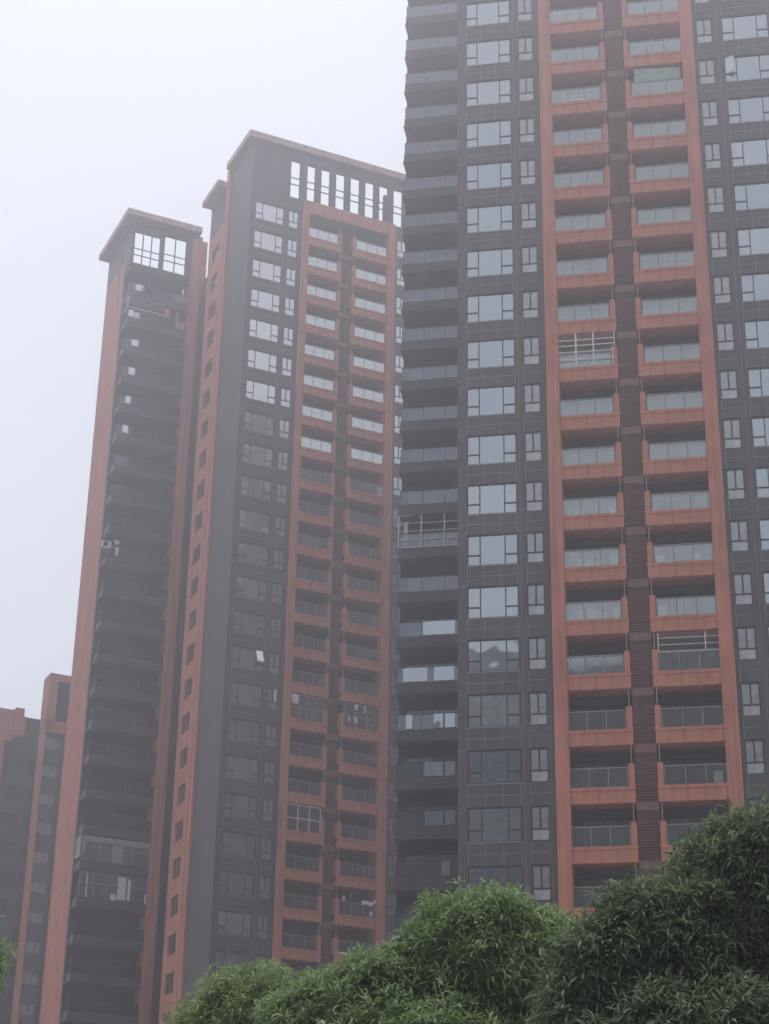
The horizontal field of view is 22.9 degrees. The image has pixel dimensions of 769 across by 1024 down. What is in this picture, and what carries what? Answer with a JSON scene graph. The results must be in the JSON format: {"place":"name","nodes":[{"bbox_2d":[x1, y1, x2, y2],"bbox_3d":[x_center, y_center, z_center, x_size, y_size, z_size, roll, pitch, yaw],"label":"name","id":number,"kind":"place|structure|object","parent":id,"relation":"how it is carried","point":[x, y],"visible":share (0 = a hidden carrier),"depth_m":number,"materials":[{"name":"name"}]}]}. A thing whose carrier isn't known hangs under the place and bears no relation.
{"place":"outdoors","nodes":[
{"label":"outdoors","id":0,"kind":"place"},
{"bbox_2d":[0,707,39,1023],"bbox_3d":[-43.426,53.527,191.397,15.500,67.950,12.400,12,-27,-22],"label":"apartment block","id":1,"kind":"structure","parent":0,"point":[19,734],"depth_m":197.38,"materials":[{"name":"concrete"}]},
{"bbox_2d":[11,673,70,1023],"bbox_3d":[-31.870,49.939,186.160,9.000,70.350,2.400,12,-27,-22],"label":"apartment block","id":2,"kind":"structure","parent":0,"point":[30,964],"depth_m":191.15,"materials":[{"name":"concrete"}]},
{"bbox_2d":[0,0,407,718],"label":"sky","id":3,"kind":"structure","parent":0,"point":[108,107],"materials":[{"name":"white"}]},
{"bbox_2d":[157,129,405,1023],"bbox_3d":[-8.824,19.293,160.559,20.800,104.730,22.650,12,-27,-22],"label":"apartment tower","id":4,"kind":"structure","parent":0,"point":[284,803],"depth_m":155.79,"materials":[{"name":"grey brick"}]},
{"bbox_2d":[215,950,249,975],"bbox_3d":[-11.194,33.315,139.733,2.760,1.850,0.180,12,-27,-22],"label":"window","id":5,"kind":"structure","parent":4,"relation":"in","point":[223,957],"depth_m":139.86,"materials":[{"name":"grey glass"}]},
{"bbox_2d":[217,910,251,938],"bbox_3d":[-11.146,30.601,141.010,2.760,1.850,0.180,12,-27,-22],"label":"window","id":6,"kind":"structure","parent":4,"relation":"in","point":[236,924],"depth_m":141.06,"materials":[{"name":"grey glass"}]},
{"bbox_2d":[219,870,253,897],"bbox_3d":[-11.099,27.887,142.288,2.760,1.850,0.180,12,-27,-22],"label":"window","id":7,"kind":"structure","parent":4,"relation":"in","point":[238,884],"depth_m":142.34,"materials":[{"name":"grey glass"}]},
{"bbox_2d":[221,831,255,858],"bbox_3d":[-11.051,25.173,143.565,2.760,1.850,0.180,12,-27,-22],"label":"window","id":8,"kind":"structure","parent":4,"relation":"in","point":[233,844],"depth_m":143.60,"materials":[{"name":"grey glass"}]},
{"bbox_2d":[223,793,256,820],"bbox_3d":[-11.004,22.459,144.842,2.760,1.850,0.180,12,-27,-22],"label":"window","id":9,"kind":"structure","parent":4,"relation":"in","point":[235,805],"depth_m":144.90,"materials":[{"name":"grey glass"}]},
{"bbox_2d":[225,755,258,782],"bbox_3d":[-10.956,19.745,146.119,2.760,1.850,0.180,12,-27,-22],"label":"window","id":10,"kind":"structure","parent":4,"relation":"in","point":[240,768],"depth_m":146.18,"materials":[{"name":"grey glass"}]},
{"bbox_2d":[227,718,260,744],"bbox_3d":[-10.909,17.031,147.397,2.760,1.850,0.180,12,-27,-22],"label":"window","id":11,"kind":"structure","parent":4,"relation":"in","point":[239,730],"depth_m":147.43,"materials":[{"name":"grey glass"}]},
{"bbox_2d":[229,681,261,708],"bbox_3d":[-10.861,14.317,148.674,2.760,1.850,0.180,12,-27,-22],"label":"window","id":12,"kind":"structure","parent":4,"relation":"in","point":[243,694],"depth_m":148.73,"materials":[{"name":"grey glass"}]},
{"bbox_2d":[231,645,263,672],"bbox_3d":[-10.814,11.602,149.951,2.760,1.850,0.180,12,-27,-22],"label":"window","id":13,"kind":"structure","parent":4,"relation":"in","point":[242,657],"depth_m":149.94,"materials":[{"name":"grey glass"}]},
{"bbox_2d":[233,610,265,636],"bbox_3d":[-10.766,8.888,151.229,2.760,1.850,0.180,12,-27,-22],"label":"window","id":14,"kind":"structure","parent":4,"relation":"in","point":[244,622],"depth_m":151.26,"materials":[{"name":"grey glass"}]},
{"bbox_2d":[235,575,266,601],"bbox_3d":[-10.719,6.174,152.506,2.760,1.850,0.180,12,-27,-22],"label":"window","id":15,"kind":"structure","parent":4,"relation":"in","point":[249,588],"depth_m":152.56,"materials":[{"name":"grey glass"}]},
{"bbox_2d":[237,541,268,567],"bbox_3d":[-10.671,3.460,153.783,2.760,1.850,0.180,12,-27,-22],"label":"window","id":16,"kind":"structure","parent":4,"relation":"in","point":[247,553],"depth_m":153.83,"materials":[{"name":"grey glass"}]},
{"bbox_2d":[238,508,269,533],"bbox_3d":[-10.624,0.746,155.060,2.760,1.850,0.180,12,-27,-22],"label":"window","id":17,"kind":"structure","parent":4,"relation":"in","point":[251,520],"depth_m":155.11,"materials":[{"name":"grey glass"}]},
{"bbox_2d":[240,475,271,500],"bbox_3d":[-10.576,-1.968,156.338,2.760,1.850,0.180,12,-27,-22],"label":"window","id":18,"kind":"structure","parent":4,"relation":"in","point":[258,488],"depth_m":156.37,"materials":[{"name":"grey glass"}]},
{"bbox_2d":[242,442,272,468],"bbox_3d":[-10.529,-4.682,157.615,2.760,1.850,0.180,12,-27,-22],"label":"window","id":19,"kind":"structure","parent":4,"relation":"in","point":[252,454],"depth_m":157.67,"materials":[{"name":"grey glass"}]},
{"bbox_2d":[244,411,274,436],"bbox_3d":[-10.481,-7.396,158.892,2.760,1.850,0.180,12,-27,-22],"label":"window","id":20,"kind":"structure","parent":4,"relation":"in","point":[254,422],"depth_m":158.95,"materials":[{"name":"grey glass"}]},
{"bbox_2d":[245,379,275,404],"bbox_3d":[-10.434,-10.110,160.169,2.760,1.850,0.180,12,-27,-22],"label":"window","id":21,"kind":"structure","parent":4,"relation":"in","point":[258,391],"depth_m":160.23,"materials":[{"name":"grey glass"}]},
{"bbox_2d":[247,348,276,373],"bbox_3d":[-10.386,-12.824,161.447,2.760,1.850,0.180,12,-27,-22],"label":"window","id":22,"kind":"structure","parent":4,"relation":"in","point":[260,360],"depth_m":161.49,"materials":[{"name":"grey glass"}]},
{"bbox_2d":[257,915,268,939],"bbox_3d":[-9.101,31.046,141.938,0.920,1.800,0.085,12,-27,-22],"label":"small window","id":23,"kind":"structure","parent":4,"relation":"in","point":[263,921],"depth_m":141.92,"materials":[{"name":"grey glass"}]},
{"bbox_2d":[249,318,278,342],"bbox_3d":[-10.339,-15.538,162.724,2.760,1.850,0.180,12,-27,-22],"label":"window","id":24,"kind":"structure","parent":4,"relation":"in","point":[259,329],"depth_m":162.79,"materials":[{"name":"grey glass"}]},
{"bbox_2d":[250,288,279,312],"bbox_3d":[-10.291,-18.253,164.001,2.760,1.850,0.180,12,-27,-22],"label":"window","id":25,"kind":"structure","parent":4,"relation":"in","point":[261,299],"depth_m":164.07,"materials":[{"name":"grey glass"}]},
{"bbox_2d":[259,875,270,899],"bbox_3d":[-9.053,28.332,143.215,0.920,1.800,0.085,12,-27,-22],"label":"small window","id":26,"kind":"structure","parent":4,"relation":"in","point":[264,881],"depth_m":143.21,"materials":[{"name":"grey glass"}]},
{"bbox_2d":[260,836,271,860],"bbox_3d":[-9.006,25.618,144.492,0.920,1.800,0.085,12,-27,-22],"label":"small window","id":27,"kind":"structure","parent":4,"relation":"in","point":[266,842],"depth_m":144.47,"materials":[{"name":"grey glass"}]},
{"bbox_2d":[252,258,281,283],"bbox_3d":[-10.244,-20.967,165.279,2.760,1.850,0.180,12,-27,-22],"label":"window","id":28,"kind":"structure","parent":4,"relation":"in","point":[261,269],"depth_m":165.32,"materials":[{"name":"grey glass"}]},
{"bbox_2d":[253,230,282,253],"bbox_3d":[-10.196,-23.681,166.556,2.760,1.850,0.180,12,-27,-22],"label":"window","id":29,"kind":"structure","parent":4,"relation":"in","point":[262,240],"depth_m":166.61,"materials":[{"name":"grey glass"}]},
{"bbox_2d":[262,798,273,821],"bbox_3d":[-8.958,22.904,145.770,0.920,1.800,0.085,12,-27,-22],"label":"small window","id":30,"kind":"structure","parent":4,"relation":"in","point":[268,804],"depth_m":145.75,"materials":[{"name":"grey glass"}]},
{"bbox_2d":[255,201,283,225],"bbox_3d":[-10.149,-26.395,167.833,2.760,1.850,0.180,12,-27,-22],"label":"window","id":31,"kind":"structure","parent":4,"relation":"in","point":[267,212],"depth_m":167.88,"materials":[{"name":"grey glass"}]},
{"bbox_2d":[264,761,274,784],"bbox_3d":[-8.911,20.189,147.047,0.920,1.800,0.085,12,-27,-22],"label":"small window","id":32,"kind":"structure","parent":4,"relation":"in","point":[269,767],"depth_m":147.04,"materials":[{"name":"grey glass"}]},
{"bbox_2d":[265,724,276,746],"bbox_3d":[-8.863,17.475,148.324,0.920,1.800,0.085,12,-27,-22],"label":"small window","id":33,"kind":"structure","parent":4,"relation":"in","point":[271,730],"depth_m":148.33,"materials":[{"name":"grey glass"}]},
{"bbox_2d":[269,652,279,674],"bbox_3d":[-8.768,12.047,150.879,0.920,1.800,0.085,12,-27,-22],"label":"small window","id":34,"kind":"structure","parent":4,"relation":"in","point":[274,658],"depth_m":150.89,"materials":[{"name":"grey glass"}]},
{"bbox_2d":[270,617,280,639],"bbox_3d":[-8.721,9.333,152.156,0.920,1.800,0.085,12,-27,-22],"label":"small window","id":35,"kind":"structure","parent":4,"relation":"in","point":[275,632],"depth_m":152.15,"materials":[{"name":"grey glass"}]},
{"bbox_2d":[272,583,282,604],"bbox_3d":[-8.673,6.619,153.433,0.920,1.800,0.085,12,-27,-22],"label":"small window","id":36,"kind":"structure","parent":4,"relation":"in","point":[277,589],"depth_m":153.42,"materials":[{"name":"grey glass"}]},
{"label":"ground","id":37,"kind":"structure","parent":0,"visible":0},
{"bbox_2d":[0,897,22,995],"bbox_3d":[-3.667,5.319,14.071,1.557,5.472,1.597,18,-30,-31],"label":"tree","id":38,"kind":"object","parent":37,"relation":"on","point":[3,955],"visible":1,"depth_m":15.00,"materials":[{"name":"green plant"}]},
{"bbox_2d":[40,207,207,1023],"bbox_3d":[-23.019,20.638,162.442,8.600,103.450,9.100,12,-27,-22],"label":"slab tower","id":39,"kind":"structure","parent":37,"relation":"on","point":[104,946],"depth_m":164.57,"materials":[{"name":"concrete"}]},
{"bbox_2d":[160,954,309,1023],"bbox_3d":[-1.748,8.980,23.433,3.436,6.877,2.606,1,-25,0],"label":"tree","id":40,"kind":"object","parent":37,"relation":"on","point":[227,992],"visible":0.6,"depth_m":24.13,"materials":[{"name":"green plant"}]},
{"bbox_2d":[250,876,592,1023],"bbox_3d":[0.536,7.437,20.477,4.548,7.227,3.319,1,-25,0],"label":"tree","id":41,"kind":"object","parent":37,"relation":"on","point":[408,979],"visible":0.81,"depth_m":21.10,"materials":[{"name":"green plant"}]},
{"bbox_2d":[392,0,457,973],"bbox_3d":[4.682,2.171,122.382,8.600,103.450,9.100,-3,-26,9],"label":"slab tower","id":42,"kind":"structure","parent":37,"relation":"on","point":[425,839],"depth_m":121.99,"materials":[{"name":"concrete"}]},
{"bbox_2d":[457,0,768,981],"bbox_3d":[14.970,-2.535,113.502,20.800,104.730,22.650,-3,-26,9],"label":"apartment tower","id":43,"kind":"structure","parent":37,"relation":"on","point":[611,286],"depth_m":103.13,"materials":[{"name":"grey brick"}]},
{"bbox_2d":[465,0,509,26],"bbox_3d":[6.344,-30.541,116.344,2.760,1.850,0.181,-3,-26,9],"label":"window","id":44,"kind":"structure","parent":43,"relation":"in","point":[491,12],"depth_m":116.40,"materials":[{"name":"grey glass"}]},
{"bbox_2d":[465,38,510,66],"bbox_3d":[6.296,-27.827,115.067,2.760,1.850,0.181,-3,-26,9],"label":"window","id":45,"kind":"structure","parent":43,"relation":"in","point":[491,51],"depth_m":115.13,"materials":[{"name":"grey glass"}]},
{"bbox_2d":[465,78,510,106],"bbox_3d":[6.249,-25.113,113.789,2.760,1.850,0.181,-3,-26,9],"label":"window","id":46,"kind":"structure","parent":43,"relation":"in","point":[489,92],"depth_m":113.84,"materials":[{"name":"grey glass"}]},
{"bbox_2d":[465,119,511,147],"bbox_3d":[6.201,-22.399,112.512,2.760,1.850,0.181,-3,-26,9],"label":"window","id":47,"kind":"structure","parent":43,"relation":"in","point":[499,132],"depth_m":112.57,"materials":[{"name":"grey glass"}]},
{"bbox_2d":[466,161,511,189],"bbox_3d":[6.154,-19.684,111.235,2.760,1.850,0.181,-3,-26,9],"label":"window","id":48,"kind":"structure","parent":43,"relation":"in","point":[496,174],"depth_m":111.29,"materials":[{"name":"grey glass"}]},
{"bbox_2d":[466,204,512,233],"bbox_3d":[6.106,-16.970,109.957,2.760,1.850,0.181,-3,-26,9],"label":"window","id":49,"kind":"structure","parent":43,"relation":"in","point":[491,218],"depth_m":110.02,"materials":[{"name":"grey glass"}]},
{"bbox_2d":[466,247,513,277],"bbox_3d":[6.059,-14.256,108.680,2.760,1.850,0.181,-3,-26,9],"label":"window","id":50,"kind":"structure","parent":43,"relation":"in","point":[489,262],"depth_m":108.74,"materials":[{"name":"grey glass"}]},
{"bbox_2d":[466,292,514,322],"bbox_3d":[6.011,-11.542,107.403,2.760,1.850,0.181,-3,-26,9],"label":"window","id":51,"kind":"structure","parent":43,"relation":"in","point":[499,306],"depth_m":107.44,"materials":[{"name":"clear glass"}]},
{"bbox_2d":[466,338,514,369],"bbox_3d":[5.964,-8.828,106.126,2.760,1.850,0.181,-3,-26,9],"label":"window","id":52,"kind":"structure","parent":43,"relation":"in","point":[495,353],"depth_m":106.17,"materials":[{"name":"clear glass"}]},
{"bbox_2d":[466,385,515,416],"bbox_3d":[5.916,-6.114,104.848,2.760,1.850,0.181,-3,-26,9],"label":"window","id":53,"kind":"structure","parent":43,"relation":"in","point":[495,400],"depth_m":104.90,"materials":[{"name":"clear glass"}]},
{"bbox_2d":[466,433,516,465],"bbox_3d":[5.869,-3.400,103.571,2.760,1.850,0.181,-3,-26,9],"label":"window","id":54,"kind":"structure","parent":43,"relation":"in","point":[497,448],"depth_m":103.63,"materials":[{"name":"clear glass"}]},
{"bbox_2d":[467,482,517,515],"bbox_3d":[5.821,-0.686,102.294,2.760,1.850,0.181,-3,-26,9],"label":"window","id":55,"kind":"structure","parent":43,"relation":"in","point":[501,498],"depth_m":102.35,"materials":[{"name":"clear glass"}]},
{"bbox_2d":[467,533,518,566],"bbox_3d":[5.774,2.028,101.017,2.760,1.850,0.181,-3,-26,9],"label":"window","id":56,"kind":"structure","parent":43,"relation":"in","point":[493,549],"depth_m":101.06,"materials":[{"name":"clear glass"}]},
{"bbox_2d":[467,585,518,619],"bbox_3d":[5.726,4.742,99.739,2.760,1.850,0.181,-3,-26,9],"label":"window","id":57,"kind":"structure","parent":43,"relation":"in","point":[487,602],"depth_m":99.78,"materials":[{"name":"grey glass"}]},
{"bbox_2d":[467,638,519,672],"bbox_3d":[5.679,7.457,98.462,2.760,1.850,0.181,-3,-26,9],"label":"window","id":58,"kind":"structure","parent":43,"relation":"in","point":[491,655],"depth_m":98.50,"materials":[{"name":"grey glass"}]},
{"bbox_2d":[467,693,520,728],"bbox_3d":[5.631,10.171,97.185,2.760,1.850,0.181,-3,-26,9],"label":"window","id":59,"kind":"structure","parent":43,"relation":"in","point":[502,709],"depth_m":97.23,"materials":[{"name":"grey glass"}]},
{"bbox_2d":[467,749,521,785],"bbox_3d":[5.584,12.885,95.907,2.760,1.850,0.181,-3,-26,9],"label":"window","id":60,"kind":"structure","parent":43,"relation":"in","point":[501,766],"depth_m":95.96,"materials":[{"name":"grey glass"}]},
{"bbox_2d":[467,806,522,843],"bbox_3d":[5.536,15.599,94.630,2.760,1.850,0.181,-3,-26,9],"label":"window","id":61,"kind":"structure","parent":43,"relation":"in","point":[486,824],"depth_m":94.68,"materials":[{"name":"grey glass"}]},
{"bbox_2d":[468,865,522,898],"bbox_3d":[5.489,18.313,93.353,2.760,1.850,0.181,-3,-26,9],"label":"window","id":62,"kind":"structure","parent":43,"relation":"in","point":[511,874],"depth_m":93.58,"materials":[{"name":"grey glass"}]},
{"bbox_2d":[517,0,531,20],"bbox_3d":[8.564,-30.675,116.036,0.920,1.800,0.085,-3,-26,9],"label":"small window","id":63,"kind":"structure","parent":43,"relation":"in","point":[524,7],"depth_m":116.00,"materials":[{"name":"grey glass"}]},
{"bbox_2d":[518,36,532,60],"bbox_3d":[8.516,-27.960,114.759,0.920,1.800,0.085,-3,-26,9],"label":"small window","id":64,"kind":"structure","parent":43,"relation":"in","point":[525,44],"depth_m":114.76,"materials":[{"name":"grey glass"}]},
{"bbox_2d":[518,76,533,100],"bbox_3d":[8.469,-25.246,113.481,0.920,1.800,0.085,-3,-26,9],"label":"small window","id":65,"kind":"structure","parent":43,"relation":"in","point":[525,85],"depth_m":113.48,"materials":[{"name":"grey glass"}]},
{"bbox_2d":[519,117,534,142],"bbox_3d":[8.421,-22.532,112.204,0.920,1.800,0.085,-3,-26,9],"label":"small window","id":66,"kind":"structure","parent":43,"relation":"in","point":[526,125],"depth_m":112.22,"materials":[{"name":"grey glass"}]},
{"bbox_2d":[520,159,535,184],"bbox_3d":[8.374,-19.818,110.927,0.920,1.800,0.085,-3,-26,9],"label":"small window","id":67,"kind":"structure","parent":43,"relation":"in","point":[527,167],"depth_m":110.93,"materials":[{"name":"grey glass"}]},
{"bbox_2d":[520,202,536,228],"bbox_3d":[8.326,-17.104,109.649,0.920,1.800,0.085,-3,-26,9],"label":"small window","id":68,"kind":"structure","parent":43,"relation":"in","point":[528,209],"depth_m":109.64,"materials":[{"name":"grey glass"}]},
{"bbox_2d":[521,245,537,272],"bbox_3d":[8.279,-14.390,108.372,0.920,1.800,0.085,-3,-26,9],"label":"small window","id":69,"kind":"structure","parent":43,"relation":"in","point":[529,254],"depth_m":108.37,"materials":[{"name":"grey glass"}]},
{"bbox_2d":[522,290,538,317],"bbox_3d":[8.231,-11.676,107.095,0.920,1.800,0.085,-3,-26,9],"label":"small window","id":70,"kind":"structure","parent":43,"relation":"in","point":[530,300],"depth_m":107.10,"materials":[{"name":"grey glass"}]},
{"bbox_2d":[523,336,539,364],"bbox_3d":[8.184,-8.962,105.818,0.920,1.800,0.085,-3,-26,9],"label":"small window","id":71,"kind":"structure","parent":43,"relation":"in","point":[531,346],"depth_m":105.80,"materials":[{"name":"grey glass"}]},
{"bbox_2d":[524,383,540,412],"bbox_3d":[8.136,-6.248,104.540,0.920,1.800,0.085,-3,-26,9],"label":"small window","id":72,"kind":"structure","parent":43,"relation":"in","point":[532,392],"depth_m":104.55,"materials":[{"name":"grey glass"}]},
{"bbox_2d":[525,431,541,461],"bbox_3d":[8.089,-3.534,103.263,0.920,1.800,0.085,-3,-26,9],"label":"small window","id":73,"kind":"structure","parent":43,"relation":"in","point":[533,440],"depth_m":103.25,"materials":[{"name":"grey glass"}]},
{"bbox_2d":[525,481,542,511],"bbox_3d":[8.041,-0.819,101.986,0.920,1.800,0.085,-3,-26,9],"label":"small window","id":74,"kind":"structure","parent":43,"relation":"in","point":[534,489],"depth_m":101.97,"materials":[{"name":"grey glass"}]},
{"bbox_2d":[526,531,543,562],"bbox_3d":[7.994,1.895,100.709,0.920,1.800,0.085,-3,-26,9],"label":"small window","id":75,"kind":"structure","parent":43,"relation":"in","point":[534,540],"depth_m":100.71,"materials":[{"name":"grey glass"}]},
{"bbox_2d":[527,583,544,615],"bbox_3d":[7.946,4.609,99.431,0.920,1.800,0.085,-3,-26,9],"label":"small window","id":76,"kind":"structure","parent":43,"relation":"in","point":[535,592],"depth_m":99.44,"materials":[{"name":"grey glass"}]},
{"bbox_2d":[528,637,546,669],"bbox_3d":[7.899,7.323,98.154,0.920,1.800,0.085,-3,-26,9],"label":"small window","id":77,"kind":"structure","parent":43,"relation":"in","point":[536,645],"depth_m":98.16,"materials":[{"name":"grey glass"}]},
{"bbox_2d":[529,691,547,724],"bbox_3d":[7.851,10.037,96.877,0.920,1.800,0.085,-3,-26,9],"label":"small window","id":78,"kind":"structure","parent":43,"relation":"in","point":[538,712],"depth_m":96.88,"materials":[{"name":"grey glass"}]},
{"bbox_2d":[530,748,548,781],"bbox_3d":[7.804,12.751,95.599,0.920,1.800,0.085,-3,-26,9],"label":"small window","id":79,"kind":"structure","parent":43,"relation":"in","point":[539,758],"depth_m":95.59,"materials":[{"name":"grey glass"}]},
{"bbox_2d":[531,805,549,840],"bbox_3d":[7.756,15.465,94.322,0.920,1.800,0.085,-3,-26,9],"label":"small window","id":80,"kind":"structure","parent":43,"relation":"in","point":[540,815],"depth_m":94.31,"materials":[{"name":"grey glass"}]},
{"bbox_2d":[532,865,551,900],"bbox_3d":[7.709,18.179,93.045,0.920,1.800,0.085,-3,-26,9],"label":"small window","id":81,"kind":"structure","parent":43,"relation":"in","point":[541,874],"depth_m":93.03,"materials":[{"name":"grey glass"}]},
{"bbox_2d":[634,67,680,81],"bbox_3d":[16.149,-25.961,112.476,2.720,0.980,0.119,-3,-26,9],"label":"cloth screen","id":82,"kind":"object","parent":43,"relation":"hanging from","point":[647,74],"visible":1,"depth_m":112.45,"materials":[{"name":"grey glass"}]},
{"bbox_2d":[695,18,712,42],"bbox_3d":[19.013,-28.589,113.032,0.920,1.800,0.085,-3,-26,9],"label":"small window","id":83,"kind":"structure","parent":43,"relation":"in","point":[703,26],"depth_m":113.04,"materials":[{"name":"grey glass"}]},
{"bbox_2d":[698,59,715,83],"bbox_3d":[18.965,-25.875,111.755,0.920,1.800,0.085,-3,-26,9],"label":"small window","id":84,"kind":"structure","parent":43,"relation":"in","point":[706,67],"depth_m":111.75,"materials":[{"name":"grey glass"}]},
{"bbox_2d":[701,100,718,125],"bbox_3d":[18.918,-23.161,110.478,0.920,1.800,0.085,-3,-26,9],"label":"small window","id":85,"kind":"structure","parent":43,"relation":"in","point":[709,109],"depth_m":110.48,"materials":[{"name":"grey glass"}]},
{"bbox_2d":[704,142,721,168],"bbox_3d":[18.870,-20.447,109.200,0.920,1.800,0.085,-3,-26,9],"label":"small window","id":86,"kind":"structure","parent":43,"relation":"in","point":[712,152],"depth_m":109.19,"materials":[{"name":"grey glass"}]},
{"bbox_2d":[707,186,724,212],"bbox_3d":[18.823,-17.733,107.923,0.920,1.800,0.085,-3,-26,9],"label":"small window","id":87,"kind":"structure","parent":43,"relation":"in","point":[715,194],"depth_m":107.92,"materials":[{"name":"grey glass"}]},
{"bbox_2d":[710,230,727,257],"bbox_3d":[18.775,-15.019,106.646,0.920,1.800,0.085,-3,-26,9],"label":"small window","id":88,"kind":"structure","parent":43,"relation":"in","point":[718,239],"depth_m":106.65,"materials":[{"name":"grey glass"}]},
{"bbox_2d":[713,275,731,303],"bbox_3d":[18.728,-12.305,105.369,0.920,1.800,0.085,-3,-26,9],"label":"small window","id":89,"kind":"structure","parent":43,"relation":"in","point":[721,284],"depth_m":105.36,"materials":[{"name":"grey glass"}]},
{"bbox_2d":[716,322,734,350],"bbox_3d":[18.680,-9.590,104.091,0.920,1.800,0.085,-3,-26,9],"label":"small window","id":90,"kind":"structure","parent":43,"relation":"in","point":[725,332],"depth_m":104.09,"materials":[{"name":"grey glass"}]},
{"bbox_2d":[719,370,737,398],"bbox_3d":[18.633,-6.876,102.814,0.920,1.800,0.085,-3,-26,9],"label":"small window","id":91,"kind":"structure","parent":43,"relation":"in","point":[728,378],"depth_m":102.82,"materials":[{"name":"grey glass"}]},
{"bbox_2d":[722,418,741,448],"bbox_3d":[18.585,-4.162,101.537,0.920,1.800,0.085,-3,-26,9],"label":"small window","id":92,"kind":"structure","parent":43,"relation":"in","point":[731,427],"depth_m":101.53,"materials":[{"name":"grey glass"}]},
{"bbox_2d":[726,468,745,499],"bbox_3d":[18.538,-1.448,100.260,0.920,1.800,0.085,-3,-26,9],"label":"small window","id":93,"kind":"structure","parent":43,"relation":"in","point":[735,477],"depth_m":100.25,"materials":[{"name":"grey glass"}]},
{"bbox_2d":[729,520,748,551],"bbox_3d":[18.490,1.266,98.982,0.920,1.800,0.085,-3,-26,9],"label":"small window","id":94,"kind":"structure","parent":43,"relation":"in","point":[739,537],"depth_m":98.98,"materials":[{"name":"grey glass"}]},
{"bbox_2d":[733,573,752,604],"bbox_3d":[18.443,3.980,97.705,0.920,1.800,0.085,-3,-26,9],"label":"small window","id":95,"kind":"structure","parent":43,"relation":"in","point":[743,594],"depth_m":97.68,"materials":[{"name":"grey glass"}]},
{"bbox_2d":[721,13,768,40],"bbox_3d":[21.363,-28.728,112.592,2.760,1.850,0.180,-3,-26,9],"label":"window","id":96,"kind":"structure","parent":43,"relation":"in","point":[751,26],"depth_m":112.65,"materials":[{"name":"grey glass"}]},
{"bbox_2d":[724,53,768,81],"bbox_3d":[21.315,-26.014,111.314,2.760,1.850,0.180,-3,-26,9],"label":"window","id":97,"kind":"structure","parent":43,"relation":"in","point":[749,67],"depth_m":111.34,"materials":[{"name":"grey glass"}]},
{"bbox_2d":[737,627,756,659],"bbox_3d":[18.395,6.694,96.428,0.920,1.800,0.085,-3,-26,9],"label":"small window","id":98,"kind":"structure","parent":43,"relation":"in","point":[746,636],"depth_m":96.43,"materials":[{"name":"grey glass"}]},
{"bbox_2d":[727,95,768,123],"bbox_3d":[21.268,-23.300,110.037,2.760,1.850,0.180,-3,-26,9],"label":"window","id":99,"kind":"structure","parent":43,"relation":"in","point":[746,109],"depth_m":110.13,"materials":[{"name":"grey glass"}]},
{"bbox_2d":[730,138,768,166],"bbox_3d":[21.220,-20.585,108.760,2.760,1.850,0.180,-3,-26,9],"label":"window","id":100,"kind":"structure","parent":43,"relation":"in","point":[752,152],"depth_m":108.87,"materials":[{"name":"grey glass"}]},
{"bbox_2d":[740,682,760,716],"bbox_3d":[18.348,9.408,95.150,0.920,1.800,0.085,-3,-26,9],"label":"small window","id":101,"kind":"structure","parent":43,"relation":"in","point":[750,692],"depth_m":95.14,"materials":[{"name":"grey glass"}]},
{"bbox_2d":[733,182,768,210],"bbox_3d":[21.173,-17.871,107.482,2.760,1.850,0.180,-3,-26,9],"label":"window","id":102,"kind":"structure","parent":43,"relation":"in","point":[750,196],"depth_m":107.60,"materials":[{"name":"grey glass"}]},
{"bbox_2d":[737,226,768,255],"bbox_3d":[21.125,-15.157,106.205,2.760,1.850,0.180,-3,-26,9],"label":"window","id":103,"kind":"structure","parent":43,"relation":"in","point":[751,241],"depth_m":106.35,"materials":[{"name":"grey glass"}]},
{"bbox_2d":[740,272,768,301],"bbox_3d":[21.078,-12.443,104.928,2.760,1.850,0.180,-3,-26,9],"label":"window","id":104,"kind":"structure","parent":43,"relation":"in","point":[755,286],"depth_m":105.08,"materials":[{"name":"grey glass"}]},
{"bbox_2d":[744,739,765,774],"bbox_3d":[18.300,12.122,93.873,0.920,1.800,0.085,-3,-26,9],"label":"small window","id":105,"kind":"structure","parent":43,"relation":"in","point":[754,749],"depth_m":93.87,"materials":[{"name":"grey glass"}]},
{"bbox_2d":[744,319,768,349],"bbox_3d":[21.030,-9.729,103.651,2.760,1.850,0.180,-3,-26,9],"label":"window","id":106,"kind":"structure","parent":43,"relation":"in","point":[756,332],"depth_m":103.81,"materials":[{"name":"grey glass"}]},
{"bbox_2d":[747,367,768,397],"bbox_3d":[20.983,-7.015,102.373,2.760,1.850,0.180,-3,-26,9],"label":"window","id":107,"kind":"structure","parent":43,"relation":"in","point":[758,378],"depth_m":102.55,"materials":[{"name":"grey glass"}]},
{"bbox_2d":[751,416,768,447],"bbox_3d":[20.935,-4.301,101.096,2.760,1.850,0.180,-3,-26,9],"label":"window","id":108,"kind":"structure","parent":43,"relation":"in","point":[760,425],"depth_m":101.30,"materials":[{"name":"grey glass"}]},
{"bbox_2d":[755,467,768,498],"bbox_3d":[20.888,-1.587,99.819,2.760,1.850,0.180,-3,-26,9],"label":"window","id":109,"kind":"structure","parent":43,"relation":"in","point":[761,473],"depth_m":100.05,"materials":[{"name":"grey glass"}]},
{"bbox_2d":[759,519,768,550],"bbox_3d":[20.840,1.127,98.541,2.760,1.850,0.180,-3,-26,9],"label":"window","id":110,"kind":"structure","parent":43,"relation":"in","point":[763,523],"depth_m":98.79,"materials":[{"name":"grey glass"}]},
{"bbox_2d":[523,788,768,1023],"bbox_3d":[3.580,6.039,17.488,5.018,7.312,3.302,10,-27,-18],"label":"tree","id":111,"kind":"object","parent":37,"relation":"on","point":[658,951],"visible":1,"depth_m":17.77,"materials":[{"name":"green plant"}]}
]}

